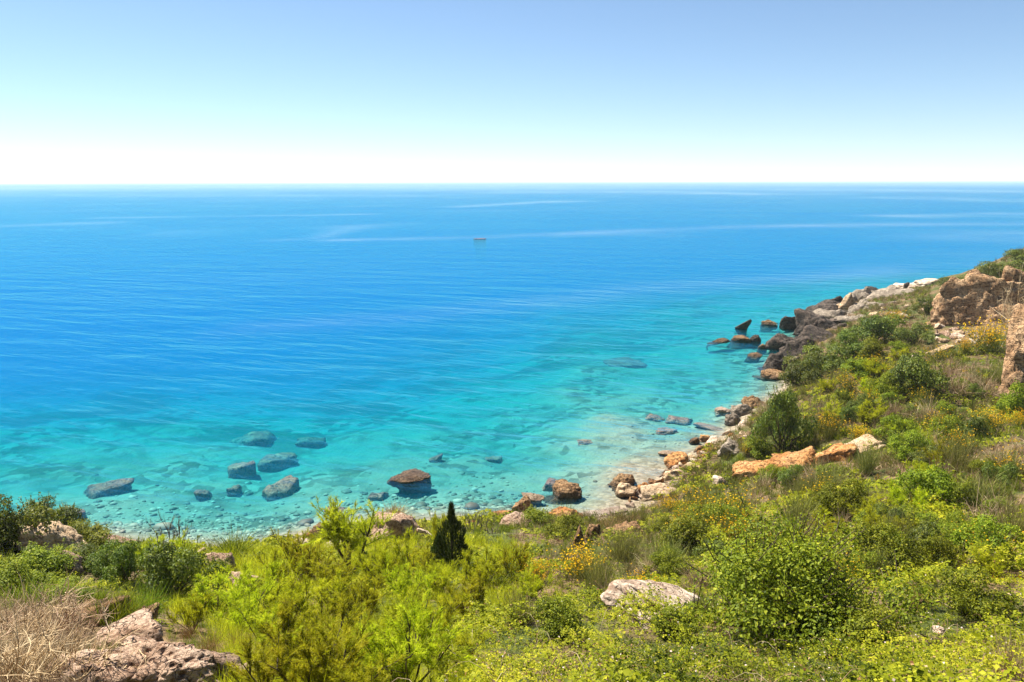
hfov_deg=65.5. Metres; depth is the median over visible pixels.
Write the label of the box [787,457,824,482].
dry grass tuft
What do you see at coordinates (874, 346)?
scrub bush
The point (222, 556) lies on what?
boulder
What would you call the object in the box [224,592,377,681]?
tamarisk shrub
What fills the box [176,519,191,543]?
bare tree
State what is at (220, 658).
boulder
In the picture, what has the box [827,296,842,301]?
boulder
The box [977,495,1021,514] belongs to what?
scrub bush
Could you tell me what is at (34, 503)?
bush
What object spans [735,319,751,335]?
boulder
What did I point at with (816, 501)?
scrub bush
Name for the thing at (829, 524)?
scrub shrub
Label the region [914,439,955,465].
scrub shrub
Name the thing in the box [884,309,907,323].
broom shrub
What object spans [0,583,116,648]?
dead shrub
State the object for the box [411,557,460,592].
tamarisk shrub
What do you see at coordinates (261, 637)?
tamarisk shrub
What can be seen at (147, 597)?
grass clump
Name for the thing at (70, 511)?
bush
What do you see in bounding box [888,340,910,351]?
scrub bush
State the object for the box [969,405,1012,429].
broom shrub
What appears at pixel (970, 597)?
bush
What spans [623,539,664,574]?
dry grass tuft
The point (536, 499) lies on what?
boulder
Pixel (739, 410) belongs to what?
boulder
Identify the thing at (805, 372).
bush
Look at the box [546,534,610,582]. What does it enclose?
broom shrub
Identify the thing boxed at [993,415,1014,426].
broom shrub
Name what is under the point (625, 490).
boulder
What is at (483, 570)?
tamarisk shrub
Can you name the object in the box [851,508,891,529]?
scrub bush
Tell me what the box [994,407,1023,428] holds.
broom shrub
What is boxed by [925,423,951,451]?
dead shrub
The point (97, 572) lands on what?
bush
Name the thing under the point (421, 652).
tamarisk shrub
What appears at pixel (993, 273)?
bush
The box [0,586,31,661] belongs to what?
dead shrub
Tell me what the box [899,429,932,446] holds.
scrub shrub
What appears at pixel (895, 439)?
scrub bush
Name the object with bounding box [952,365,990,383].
dry grass tuft
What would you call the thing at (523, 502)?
boulder
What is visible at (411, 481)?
boulder
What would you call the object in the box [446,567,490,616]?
tamarisk shrub
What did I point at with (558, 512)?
boulder
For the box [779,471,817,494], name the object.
rush tussock
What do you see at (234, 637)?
shrub
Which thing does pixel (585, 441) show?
submerged boulder
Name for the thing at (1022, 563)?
scrub shrub
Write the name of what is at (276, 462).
submerged boulder
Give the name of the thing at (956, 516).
scrub bush
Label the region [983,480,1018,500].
scrub bush
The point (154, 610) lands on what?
boulder
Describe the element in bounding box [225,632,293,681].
tamarisk shrub
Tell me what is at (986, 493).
scrub bush
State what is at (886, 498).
dry grass tuft
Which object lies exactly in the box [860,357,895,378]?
scrub shrub
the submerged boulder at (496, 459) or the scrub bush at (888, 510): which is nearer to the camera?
the scrub bush at (888, 510)
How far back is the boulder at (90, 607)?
14.01 m
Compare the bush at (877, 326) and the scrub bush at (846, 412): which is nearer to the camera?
the scrub bush at (846, 412)
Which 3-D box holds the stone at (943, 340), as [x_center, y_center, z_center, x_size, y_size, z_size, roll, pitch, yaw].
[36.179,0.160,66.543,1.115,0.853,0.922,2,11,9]
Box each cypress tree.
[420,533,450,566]
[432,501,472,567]
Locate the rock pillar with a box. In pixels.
[998,303,1023,394]
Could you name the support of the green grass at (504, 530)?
on the ground at (54, 447)
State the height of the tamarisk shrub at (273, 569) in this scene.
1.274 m
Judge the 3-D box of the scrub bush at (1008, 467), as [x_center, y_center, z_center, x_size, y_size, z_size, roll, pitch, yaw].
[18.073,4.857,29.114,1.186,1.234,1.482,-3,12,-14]
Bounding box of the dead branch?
[57,581,70,617]
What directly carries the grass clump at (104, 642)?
on the ground at (54, 447)
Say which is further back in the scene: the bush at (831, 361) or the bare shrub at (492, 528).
the bush at (831, 361)
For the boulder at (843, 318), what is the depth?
86.12 m
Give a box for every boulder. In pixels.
[16,521,85,550]
[46,649,136,681]
[56,550,86,575]
[71,594,132,625]
[77,509,85,517]
[83,478,134,498]
[91,608,163,648]
[98,635,219,681]
[138,602,159,619]
[194,489,211,500]
[204,552,235,570]
[211,651,245,681]
[226,484,241,495]
[227,460,256,478]
[229,431,278,445]
[229,571,261,586]
[257,452,297,471]
[261,475,298,501]
[295,437,325,446]
[310,522,325,536]
[367,492,388,500]
[369,512,419,542]
[387,468,436,494]
[417,528,431,538]
[428,453,442,462]
[485,455,501,462]
[491,510,511,515]
[499,511,531,527]
[511,495,533,511]
[521,492,544,505]
[542,478,556,490]
[543,479,581,504]
[549,507,582,517]
[573,525,583,547]
[577,439,592,445]
[585,524,606,542]
[593,357,647,368]
[602,521,642,535]
[607,473,634,492]
[615,482,637,497]
[637,482,647,492]
[640,482,678,501]
[645,413,664,421]
[655,427,678,434]
[658,450,675,456]
[662,469,684,480]
[664,451,688,468]
[665,415,692,425]
[683,462,700,467]
[688,437,699,444]
[693,445,704,452]
[699,435,710,442]
[704,436,719,445]
[706,338,729,349]
[711,475,726,484]
[714,407,729,415]
[717,437,739,457]
[724,412,740,425]
[726,335,751,349]
[730,404,751,416]
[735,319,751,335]
[741,395,765,408]
[744,352,762,362]
[750,335,760,347]
[752,368,783,380]
[757,344,766,353]
[757,352,787,371]
[759,319,777,332]
[764,333,792,351]
[779,316,796,331]
[779,336,815,356]
[793,325,803,335]
[794,308,836,328]
[801,325,833,342]
[805,301,838,310]
[813,308,846,318]
[821,299,840,302]
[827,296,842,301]
[829,318,840,323]
[831,323,846,328]
[834,314,865,324]
[836,292,856,310]
[848,302,868,311]
[851,287,870,300]
[861,288,915,299]
[865,286,877,290]
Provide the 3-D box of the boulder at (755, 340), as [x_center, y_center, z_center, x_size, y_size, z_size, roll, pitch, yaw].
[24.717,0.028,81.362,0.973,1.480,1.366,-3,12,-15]
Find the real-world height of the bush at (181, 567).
2.013 m
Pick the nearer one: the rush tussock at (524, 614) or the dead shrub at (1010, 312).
the rush tussock at (524, 614)
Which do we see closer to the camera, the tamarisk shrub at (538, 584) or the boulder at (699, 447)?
the tamarisk shrub at (538, 584)
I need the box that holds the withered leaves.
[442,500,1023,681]
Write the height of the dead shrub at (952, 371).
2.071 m
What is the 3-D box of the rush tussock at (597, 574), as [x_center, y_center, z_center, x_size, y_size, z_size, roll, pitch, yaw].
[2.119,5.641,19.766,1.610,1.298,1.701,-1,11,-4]
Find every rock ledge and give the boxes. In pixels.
[97,534,140,545]
[732,442,857,480]
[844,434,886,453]
[925,344,954,355]
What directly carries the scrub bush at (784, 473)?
on the ground at (54, 447)
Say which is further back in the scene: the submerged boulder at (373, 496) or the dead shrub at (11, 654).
the submerged boulder at (373, 496)
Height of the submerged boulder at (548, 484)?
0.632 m
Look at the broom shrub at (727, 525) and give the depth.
25.91 m
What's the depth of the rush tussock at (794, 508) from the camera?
27.98 m
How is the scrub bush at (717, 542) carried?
on the ground at (54, 447)
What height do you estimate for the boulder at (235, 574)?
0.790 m
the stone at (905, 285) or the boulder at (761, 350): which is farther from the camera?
the stone at (905, 285)
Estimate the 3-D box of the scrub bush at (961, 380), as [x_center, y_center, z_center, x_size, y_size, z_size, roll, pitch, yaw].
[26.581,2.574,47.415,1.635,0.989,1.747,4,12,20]
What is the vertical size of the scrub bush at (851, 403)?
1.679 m
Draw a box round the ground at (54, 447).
[0,181,1023,681]
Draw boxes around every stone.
[624,502,634,507]
[903,282,909,288]
[932,625,945,633]
[934,323,941,328]
[940,338,949,342]
[948,326,959,330]
[950,332,965,338]
[952,330,964,334]
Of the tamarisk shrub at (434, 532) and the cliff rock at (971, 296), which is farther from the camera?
the cliff rock at (971, 296)
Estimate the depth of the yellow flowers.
36.91 m
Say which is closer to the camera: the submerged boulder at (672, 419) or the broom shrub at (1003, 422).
the broom shrub at (1003, 422)
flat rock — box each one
[582,506,627,516]
[600,579,699,628]
[693,422,722,430]
[893,283,914,288]
[911,278,939,285]
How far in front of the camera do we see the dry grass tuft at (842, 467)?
34.21 m
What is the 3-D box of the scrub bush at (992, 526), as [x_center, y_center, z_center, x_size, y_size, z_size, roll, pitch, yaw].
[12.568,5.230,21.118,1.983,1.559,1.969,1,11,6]
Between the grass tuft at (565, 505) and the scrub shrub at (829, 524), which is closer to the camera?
the scrub shrub at (829, 524)
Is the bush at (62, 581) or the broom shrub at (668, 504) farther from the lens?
the broom shrub at (668, 504)
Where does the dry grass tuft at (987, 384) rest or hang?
on the ground at (54, 447)
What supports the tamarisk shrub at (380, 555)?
on the ground at (54, 447)
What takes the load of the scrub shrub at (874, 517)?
on the ground at (54, 447)
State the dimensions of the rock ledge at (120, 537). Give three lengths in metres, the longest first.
2.082 x 1.432 x 0.893 m
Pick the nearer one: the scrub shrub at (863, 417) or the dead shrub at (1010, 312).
the scrub shrub at (863, 417)
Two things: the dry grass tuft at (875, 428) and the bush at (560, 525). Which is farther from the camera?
the dry grass tuft at (875, 428)
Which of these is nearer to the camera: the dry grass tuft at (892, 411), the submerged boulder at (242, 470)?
the dry grass tuft at (892, 411)
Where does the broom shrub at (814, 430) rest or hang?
on the ground at (54, 447)
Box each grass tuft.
[548,500,585,510]
[592,564,623,601]
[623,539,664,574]
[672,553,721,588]
[672,566,700,592]
[743,455,777,491]
[748,389,771,419]
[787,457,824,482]
[807,396,845,419]
[822,454,862,479]
[834,507,852,526]
[851,413,883,426]
[863,418,885,437]
[870,386,913,415]
[872,486,888,502]
[899,383,956,418]
[911,446,959,479]
[937,366,990,398]
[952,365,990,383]
[952,476,1023,517]
[955,430,1023,472]
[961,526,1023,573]
[968,363,1007,399]
[988,492,1023,522]
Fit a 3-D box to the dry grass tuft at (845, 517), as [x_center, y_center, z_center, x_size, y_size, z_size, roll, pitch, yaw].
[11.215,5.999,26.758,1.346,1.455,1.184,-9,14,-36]
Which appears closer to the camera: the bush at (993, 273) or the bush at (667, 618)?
the bush at (667, 618)
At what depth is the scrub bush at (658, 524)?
30.02 m
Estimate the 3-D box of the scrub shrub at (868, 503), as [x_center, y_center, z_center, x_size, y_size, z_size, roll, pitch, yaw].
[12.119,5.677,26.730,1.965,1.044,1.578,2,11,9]
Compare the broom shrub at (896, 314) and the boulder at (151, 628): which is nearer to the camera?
the boulder at (151, 628)
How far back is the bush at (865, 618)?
13.61 m
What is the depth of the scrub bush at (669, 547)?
22.51 m
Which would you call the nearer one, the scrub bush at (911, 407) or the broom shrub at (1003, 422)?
the broom shrub at (1003, 422)
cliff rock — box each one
[927,269,1023,326]
[930,305,935,321]
[1002,265,1023,281]
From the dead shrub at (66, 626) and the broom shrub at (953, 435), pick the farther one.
the broom shrub at (953, 435)
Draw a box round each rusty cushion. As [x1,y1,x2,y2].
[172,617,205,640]
[582,512,623,528]
[614,511,645,523]
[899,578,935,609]
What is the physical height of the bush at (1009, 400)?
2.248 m
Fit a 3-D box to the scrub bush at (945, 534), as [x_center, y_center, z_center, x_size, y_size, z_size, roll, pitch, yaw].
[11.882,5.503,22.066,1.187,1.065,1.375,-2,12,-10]
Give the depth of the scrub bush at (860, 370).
52.96 m
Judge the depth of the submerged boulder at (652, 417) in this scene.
56.31 m
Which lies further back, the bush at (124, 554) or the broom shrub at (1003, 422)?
the broom shrub at (1003, 422)
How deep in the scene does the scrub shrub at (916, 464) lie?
30.91 m
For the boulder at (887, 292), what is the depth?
103.91 m
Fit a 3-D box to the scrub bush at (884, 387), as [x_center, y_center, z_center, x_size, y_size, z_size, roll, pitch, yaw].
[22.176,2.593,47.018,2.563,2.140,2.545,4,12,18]
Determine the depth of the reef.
227.59 m
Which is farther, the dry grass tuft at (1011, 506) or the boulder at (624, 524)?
the boulder at (624, 524)
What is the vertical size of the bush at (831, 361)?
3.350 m
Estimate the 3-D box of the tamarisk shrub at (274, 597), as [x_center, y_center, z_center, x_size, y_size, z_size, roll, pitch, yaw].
[-4.719,5.274,16.230,1.317,1.227,1.582,4,12,20]
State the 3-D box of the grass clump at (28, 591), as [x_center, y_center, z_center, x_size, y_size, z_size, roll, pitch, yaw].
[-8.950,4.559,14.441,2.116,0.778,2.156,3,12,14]
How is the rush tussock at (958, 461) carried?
on the ground at (54, 447)
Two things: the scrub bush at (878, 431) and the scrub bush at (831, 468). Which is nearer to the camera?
the scrub bush at (831, 468)
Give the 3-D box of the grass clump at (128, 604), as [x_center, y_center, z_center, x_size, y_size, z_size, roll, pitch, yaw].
[-7.084,4.575,14.079,2.054,1.029,1.903,-1,11,-3]
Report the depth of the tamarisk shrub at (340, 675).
7.60 m
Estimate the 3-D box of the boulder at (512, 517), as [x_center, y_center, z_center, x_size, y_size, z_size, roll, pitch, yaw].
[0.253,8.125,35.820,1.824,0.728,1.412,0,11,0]
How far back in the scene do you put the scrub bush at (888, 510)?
25.02 m
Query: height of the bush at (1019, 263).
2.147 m
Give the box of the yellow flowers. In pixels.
[659,312,1020,588]
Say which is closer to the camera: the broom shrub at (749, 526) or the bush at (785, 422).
the broom shrub at (749, 526)
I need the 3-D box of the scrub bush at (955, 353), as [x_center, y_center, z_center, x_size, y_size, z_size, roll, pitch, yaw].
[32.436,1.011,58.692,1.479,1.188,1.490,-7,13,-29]
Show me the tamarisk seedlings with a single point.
(232, 629)
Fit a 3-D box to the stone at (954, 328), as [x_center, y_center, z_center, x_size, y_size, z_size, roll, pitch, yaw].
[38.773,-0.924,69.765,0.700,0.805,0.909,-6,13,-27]
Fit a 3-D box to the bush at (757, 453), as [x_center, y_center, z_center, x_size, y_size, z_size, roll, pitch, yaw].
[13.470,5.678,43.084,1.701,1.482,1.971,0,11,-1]
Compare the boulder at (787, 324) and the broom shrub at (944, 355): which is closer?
the broom shrub at (944, 355)
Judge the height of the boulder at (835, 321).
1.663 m
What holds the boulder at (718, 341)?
in the sea
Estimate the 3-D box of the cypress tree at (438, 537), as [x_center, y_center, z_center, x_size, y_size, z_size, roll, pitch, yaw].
[-2.196,6.212,23.317,1.015,1.236,0.961,0,11,-1]
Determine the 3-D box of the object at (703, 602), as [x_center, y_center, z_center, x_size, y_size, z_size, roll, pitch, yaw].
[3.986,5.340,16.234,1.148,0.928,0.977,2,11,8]
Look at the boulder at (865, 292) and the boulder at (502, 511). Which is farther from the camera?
the boulder at (865, 292)
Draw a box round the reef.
[473,238,486,266]
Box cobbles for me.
[82,370,770,541]
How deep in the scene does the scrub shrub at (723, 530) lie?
24.80 m
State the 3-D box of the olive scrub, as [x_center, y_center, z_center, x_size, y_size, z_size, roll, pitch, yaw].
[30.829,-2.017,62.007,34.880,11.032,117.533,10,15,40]
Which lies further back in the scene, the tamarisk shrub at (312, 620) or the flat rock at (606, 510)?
the flat rock at (606, 510)
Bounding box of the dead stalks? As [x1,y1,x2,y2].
[0,586,129,681]
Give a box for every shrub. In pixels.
[0,564,78,651]
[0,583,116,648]
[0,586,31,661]
[0,586,83,681]
[0,601,149,681]
[2,575,100,629]
[131,533,165,555]
[154,529,200,553]
[161,592,215,631]
[182,571,260,616]
[187,623,238,651]
[208,571,277,629]
[217,625,253,648]
[220,557,292,608]
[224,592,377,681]
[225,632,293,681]
[229,599,305,652]
[244,559,316,618]
[253,546,304,581]
[269,527,326,580]
[278,568,353,620]
[287,597,349,644]
[293,623,407,681]
[305,543,359,598]
[314,591,385,648]
[315,616,414,676]
[318,572,391,624]
[350,526,414,580]
[352,565,483,681]
[358,581,435,634]
[366,498,421,518]
[381,551,443,603]
[388,541,437,581]
[407,586,471,633]
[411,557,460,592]
[425,624,493,672]
[427,509,445,536]
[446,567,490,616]
[457,544,506,583]
[460,507,490,530]
[480,517,504,533]
[485,541,531,578]
[504,562,557,602]
[518,553,559,581]
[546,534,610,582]
[620,568,664,581]
[654,494,681,510]
[663,482,729,516]
[664,500,706,525]
[670,510,716,551]
[693,502,751,539]
[709,480,769,516]
[714,526,750,551]
[724,514,772,542]
[737,505,758,517]
[740,443,751,457]
[756,529,780,546]
[784,521,831,543]
[794,468,839,497]
[794,487,817,510]
[804,409,844,435]
[810,409,854,440]
[810,518,863,554]
[812,505,835,526]
[814,377,837,392]
[818,398,842,420]
[826,368,861,393]
[833,552,890,579]
[839,385,895,408]
[843,493,902,520]
[847,423,879,439]
[851,373,880,396]
[854,398,889,427]
[858,351,898,373]
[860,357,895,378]
[860,504,922,530]
[883,420,936,436]
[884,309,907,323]
[884,477,946,513]
[890,347,910,358]
[896,458,942,482]
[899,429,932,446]
[906,381,941,406]
[913,403,960,432]
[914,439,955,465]
[924,344,963,362]
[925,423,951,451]
[934,353,969,378]
[935,422,983,453]
[942,513,997,553]
[950,334,981,354]
[952,542,974,573]
[957,313,1009,353]
[960,526,1023,568]
[963,495,1006,520]
[967,442,1023,478]
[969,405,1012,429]
[970,540,1009,577]
[992,263,1023,332]
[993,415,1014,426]
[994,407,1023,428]
[998,540,1023,569]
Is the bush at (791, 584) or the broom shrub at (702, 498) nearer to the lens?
the bush at (791, 584)
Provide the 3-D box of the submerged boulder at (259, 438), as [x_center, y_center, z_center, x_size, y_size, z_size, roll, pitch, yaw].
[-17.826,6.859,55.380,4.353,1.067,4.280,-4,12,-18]
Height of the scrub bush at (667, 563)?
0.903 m
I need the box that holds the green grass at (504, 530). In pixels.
[0,250,1023,681]
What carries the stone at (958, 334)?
on the ground at (54, 447)
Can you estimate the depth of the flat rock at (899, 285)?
118.08 m
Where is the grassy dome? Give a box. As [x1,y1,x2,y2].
[198,517,268,553]
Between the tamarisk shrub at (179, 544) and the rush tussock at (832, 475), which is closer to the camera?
the tamarisk shrub at (179, 544)
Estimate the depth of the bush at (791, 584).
14.67 m
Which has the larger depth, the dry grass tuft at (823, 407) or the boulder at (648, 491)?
the dry grass tuft at (823, 407)
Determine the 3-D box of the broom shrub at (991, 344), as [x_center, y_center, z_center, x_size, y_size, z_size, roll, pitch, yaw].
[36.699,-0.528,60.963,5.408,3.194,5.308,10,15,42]
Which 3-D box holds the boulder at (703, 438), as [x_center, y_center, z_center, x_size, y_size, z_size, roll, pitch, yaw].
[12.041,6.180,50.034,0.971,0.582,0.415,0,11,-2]
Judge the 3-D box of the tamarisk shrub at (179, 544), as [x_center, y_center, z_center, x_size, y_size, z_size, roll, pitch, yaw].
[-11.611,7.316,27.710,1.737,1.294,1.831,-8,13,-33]
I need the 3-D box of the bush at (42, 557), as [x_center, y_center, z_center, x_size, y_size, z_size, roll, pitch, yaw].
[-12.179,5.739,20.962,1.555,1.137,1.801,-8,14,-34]
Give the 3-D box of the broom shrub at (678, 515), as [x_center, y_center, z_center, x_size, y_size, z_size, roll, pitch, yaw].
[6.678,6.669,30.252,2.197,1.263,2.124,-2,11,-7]
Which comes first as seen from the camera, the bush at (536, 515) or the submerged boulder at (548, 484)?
the bush at (536, 515)
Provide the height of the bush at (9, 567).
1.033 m
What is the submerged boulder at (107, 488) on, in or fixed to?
on the ground at (54, 447)
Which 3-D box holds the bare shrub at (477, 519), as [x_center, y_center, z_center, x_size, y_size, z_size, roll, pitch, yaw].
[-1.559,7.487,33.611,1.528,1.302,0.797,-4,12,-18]
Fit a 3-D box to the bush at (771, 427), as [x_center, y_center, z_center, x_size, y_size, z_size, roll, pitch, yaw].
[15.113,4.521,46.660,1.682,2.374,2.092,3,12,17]
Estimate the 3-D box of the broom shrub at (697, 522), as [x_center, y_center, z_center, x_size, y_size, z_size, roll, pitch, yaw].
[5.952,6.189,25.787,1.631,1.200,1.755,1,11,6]
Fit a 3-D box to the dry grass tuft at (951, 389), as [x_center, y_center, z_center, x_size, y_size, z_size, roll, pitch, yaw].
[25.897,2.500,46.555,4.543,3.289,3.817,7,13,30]
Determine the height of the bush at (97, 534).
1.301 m
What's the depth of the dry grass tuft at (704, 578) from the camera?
20.18 m
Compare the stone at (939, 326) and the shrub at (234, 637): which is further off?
the stone at (939, 326)
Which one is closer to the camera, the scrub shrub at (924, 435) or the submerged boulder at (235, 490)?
the scrub shrub at (924, 435)
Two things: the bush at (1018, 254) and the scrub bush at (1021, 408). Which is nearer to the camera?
the scrub bush at (1021, 408)
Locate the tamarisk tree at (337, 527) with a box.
[302,494,397,577]
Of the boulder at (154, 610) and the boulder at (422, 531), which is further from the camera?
the boulder at (422, 531)
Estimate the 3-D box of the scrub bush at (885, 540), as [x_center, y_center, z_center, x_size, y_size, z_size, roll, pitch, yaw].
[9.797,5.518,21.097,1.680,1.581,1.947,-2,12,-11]
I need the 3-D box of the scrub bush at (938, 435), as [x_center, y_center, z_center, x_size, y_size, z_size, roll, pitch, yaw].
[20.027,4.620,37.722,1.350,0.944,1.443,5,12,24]
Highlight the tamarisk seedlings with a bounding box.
[162,523,545,681]
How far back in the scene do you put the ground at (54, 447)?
75.06 m
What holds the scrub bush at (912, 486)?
on the ground at (54, 447)
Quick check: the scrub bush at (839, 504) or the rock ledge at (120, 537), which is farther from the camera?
the rock ledge at (120, 537)
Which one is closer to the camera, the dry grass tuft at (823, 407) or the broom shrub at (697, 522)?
the broom shrub at (697, 522)
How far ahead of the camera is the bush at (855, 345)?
65.68 m
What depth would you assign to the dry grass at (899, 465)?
36.12 m
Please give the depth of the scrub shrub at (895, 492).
26.65 m
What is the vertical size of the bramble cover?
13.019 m
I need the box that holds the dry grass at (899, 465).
[507,249,1023,681]
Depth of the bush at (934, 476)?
27.11 m
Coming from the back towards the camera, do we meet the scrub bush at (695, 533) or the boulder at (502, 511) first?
the boulder at (502, 511)
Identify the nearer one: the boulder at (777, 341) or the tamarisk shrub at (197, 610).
the tamarisk shrub at (197, 610)
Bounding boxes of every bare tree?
[146,509,188,547]
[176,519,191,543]
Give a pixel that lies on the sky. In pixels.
(92, 91)
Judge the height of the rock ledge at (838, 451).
2.684 m
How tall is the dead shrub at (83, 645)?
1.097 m
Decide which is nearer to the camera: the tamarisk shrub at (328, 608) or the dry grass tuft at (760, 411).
the tamarisk shrub at (328, 608)
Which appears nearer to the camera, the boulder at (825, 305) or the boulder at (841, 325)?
the boulder at (841, 325)
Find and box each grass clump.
[0,565,73,610]
[59,572,172,630]
[63,566,132,604]
[78,631,122,649]
[110,574,183,621]
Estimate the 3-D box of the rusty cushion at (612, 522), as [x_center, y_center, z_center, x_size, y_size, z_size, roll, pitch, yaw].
[4.067,7.619,33.267,3.045,0.975,2.912,7,13,31]
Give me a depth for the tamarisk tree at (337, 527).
22.64 m
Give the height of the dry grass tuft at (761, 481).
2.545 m
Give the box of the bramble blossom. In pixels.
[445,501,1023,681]
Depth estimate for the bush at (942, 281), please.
98.28 m
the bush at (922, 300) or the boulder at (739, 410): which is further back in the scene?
the bush at (922, 300)
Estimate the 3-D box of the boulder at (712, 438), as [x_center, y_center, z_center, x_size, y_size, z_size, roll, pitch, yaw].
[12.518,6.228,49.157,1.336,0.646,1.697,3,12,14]
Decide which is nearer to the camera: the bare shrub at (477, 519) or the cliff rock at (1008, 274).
the bare shrub at (477, 519)
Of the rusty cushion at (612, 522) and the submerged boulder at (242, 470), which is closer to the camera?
the rusty cushion at (612, 522)
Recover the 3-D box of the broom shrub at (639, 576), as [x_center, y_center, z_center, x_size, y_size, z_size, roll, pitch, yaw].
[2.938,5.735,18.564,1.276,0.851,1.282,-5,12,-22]
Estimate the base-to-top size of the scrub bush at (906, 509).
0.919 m
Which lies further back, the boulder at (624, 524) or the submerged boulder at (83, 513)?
the submerged boulder at (83, 513)
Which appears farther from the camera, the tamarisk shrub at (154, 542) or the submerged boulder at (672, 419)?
the submerged boulder at (672, 419)
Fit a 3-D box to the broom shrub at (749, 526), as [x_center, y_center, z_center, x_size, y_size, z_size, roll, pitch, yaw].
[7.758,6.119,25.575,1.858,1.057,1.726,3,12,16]
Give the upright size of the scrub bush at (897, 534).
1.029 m
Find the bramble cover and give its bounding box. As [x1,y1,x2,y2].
[0,345,1023,681]
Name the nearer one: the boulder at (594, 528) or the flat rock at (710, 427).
the boulder at (594, 528)
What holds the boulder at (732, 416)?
on the ground at (54, 447)
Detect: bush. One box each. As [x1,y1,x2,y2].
[0,492,64,551]
[0,553,58,597]
[16,538,81,582]
[18,491,71,520]
[38,573,105,604]
[47,502,91,530]
[67,518,113,549]
[70,540,111,571]
[85,549,135,583]
[96,533,156,589]
[135,531,230,597]
[521,504,555,529]
[530,593,588,647]
[542,510,587,539]
[642,543,690,575]
[646,515,672,533]
[649,541,682,563]
[650,602,705,644]
[657,510,716,556]
[675,489,955,660]
[682,499,747,529]
[691,534,745,563]
[701,502,753,524]
[742,432,774,459]
[749,382,818,453]
[754,405,781,436]
[756,463,787,485]
[776,461,803,486]
[778,344,823,388]
[779,511,802,534]
[798,334,851,376]
[807,487,858,521]
[816,462,855,482]
[819,473,867,522]
[823,589,915,664]
[825,327,868,358]
[831,387,855,404]
[831,401,862,422]
[837,308,907,342]
[840,355,879,378]
[846,392,885,412]
[848,548,893,582]
[850,518,922,574]
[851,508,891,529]
[855,333,890,358]
[857,312,886,325]
[864,498,909,532]
[865,368,912,399]
[872,412,916,443]
[877,390,904,408]
[882,527,905,547]
[886,426,936,461]
[887,456,968,506]
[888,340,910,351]
[889,346,954,396]
[889,364,921,396]
[891,483,917,507]
[893,320,937,344]
[894,500,935,526]
[902,403,925,414]
[902,510,942,557]
[907,439,940,466]
[908,295,933,314]
[910,509,938,527]
[910,530,965,572]
[913,521,964,549]
[917,554,1023,628]
[925,430,948,441]
[928,413,963,439]
[933,520,965,535]
[934,276,949,285]
[935,397,957,415]
[938,508,969,527]
[942,477,986,512]
[942,513,1022,569]
[946,348,963,359]
[948,375,970,387]
[953,409,992,437]
[966,456,999,478]
[968,381,985,396]
[973,261,1004,276]
[973,483,1001,506]
[974,609,1023,679]
[977,258,1023,272]
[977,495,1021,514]
[981,459,1020,487]
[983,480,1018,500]
[993,378,1023,417]
[1002,248,1023,260]
[1002,403,1023,414]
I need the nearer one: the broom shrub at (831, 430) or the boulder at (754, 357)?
the broom shrub at (831, 430)
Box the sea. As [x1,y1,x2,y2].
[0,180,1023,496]
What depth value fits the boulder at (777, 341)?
77.31 m
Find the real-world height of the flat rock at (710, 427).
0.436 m
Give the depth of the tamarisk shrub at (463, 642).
10.52 m
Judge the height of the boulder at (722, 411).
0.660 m
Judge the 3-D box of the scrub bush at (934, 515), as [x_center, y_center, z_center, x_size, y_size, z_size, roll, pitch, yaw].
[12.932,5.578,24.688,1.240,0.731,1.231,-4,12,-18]
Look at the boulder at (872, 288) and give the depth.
113.04 m
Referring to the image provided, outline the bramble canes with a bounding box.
[392,508,1023,681]
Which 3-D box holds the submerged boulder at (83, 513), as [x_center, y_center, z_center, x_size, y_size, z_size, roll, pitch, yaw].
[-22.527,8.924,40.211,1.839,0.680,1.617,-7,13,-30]
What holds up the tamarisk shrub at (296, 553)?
on the ground at (54, 447)
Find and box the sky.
[0,0,1023,182]
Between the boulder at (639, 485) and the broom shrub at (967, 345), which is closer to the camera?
the boulder at (639, 485)
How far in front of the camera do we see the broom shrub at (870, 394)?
45.96 m
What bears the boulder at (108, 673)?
on the ground at (54, 447)
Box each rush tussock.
[488,582,545,626]
[574,549,624,592]
[587,526,654,562]
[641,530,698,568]
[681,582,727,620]
[743,506,787,546]
[769,489,823,524]
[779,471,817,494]
[801,462,851,489]
[852,428,883,476]
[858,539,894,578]
[867,502,925,535]
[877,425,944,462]
[926,432,989,472]
[938,463,1018,512]
[971,495,1023,549]
[979,355,1003,382]
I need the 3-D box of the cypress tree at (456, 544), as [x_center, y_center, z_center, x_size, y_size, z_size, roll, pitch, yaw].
[-1.817,5.704,23.250,1.292,2.207,1.223,-5,12,-22]
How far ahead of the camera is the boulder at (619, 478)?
42.54 m
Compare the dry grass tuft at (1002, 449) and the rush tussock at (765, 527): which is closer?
the rush tussock at (765, 527)
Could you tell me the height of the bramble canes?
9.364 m
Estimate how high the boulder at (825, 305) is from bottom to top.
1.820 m
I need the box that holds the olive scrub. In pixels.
[536,247,1023,681]
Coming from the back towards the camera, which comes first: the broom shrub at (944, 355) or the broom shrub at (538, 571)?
the broom shrub at (944, 355)
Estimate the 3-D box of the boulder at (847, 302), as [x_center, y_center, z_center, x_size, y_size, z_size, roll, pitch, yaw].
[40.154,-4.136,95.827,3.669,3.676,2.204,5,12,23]
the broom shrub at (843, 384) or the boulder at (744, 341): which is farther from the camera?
the boulder at (744, 341)

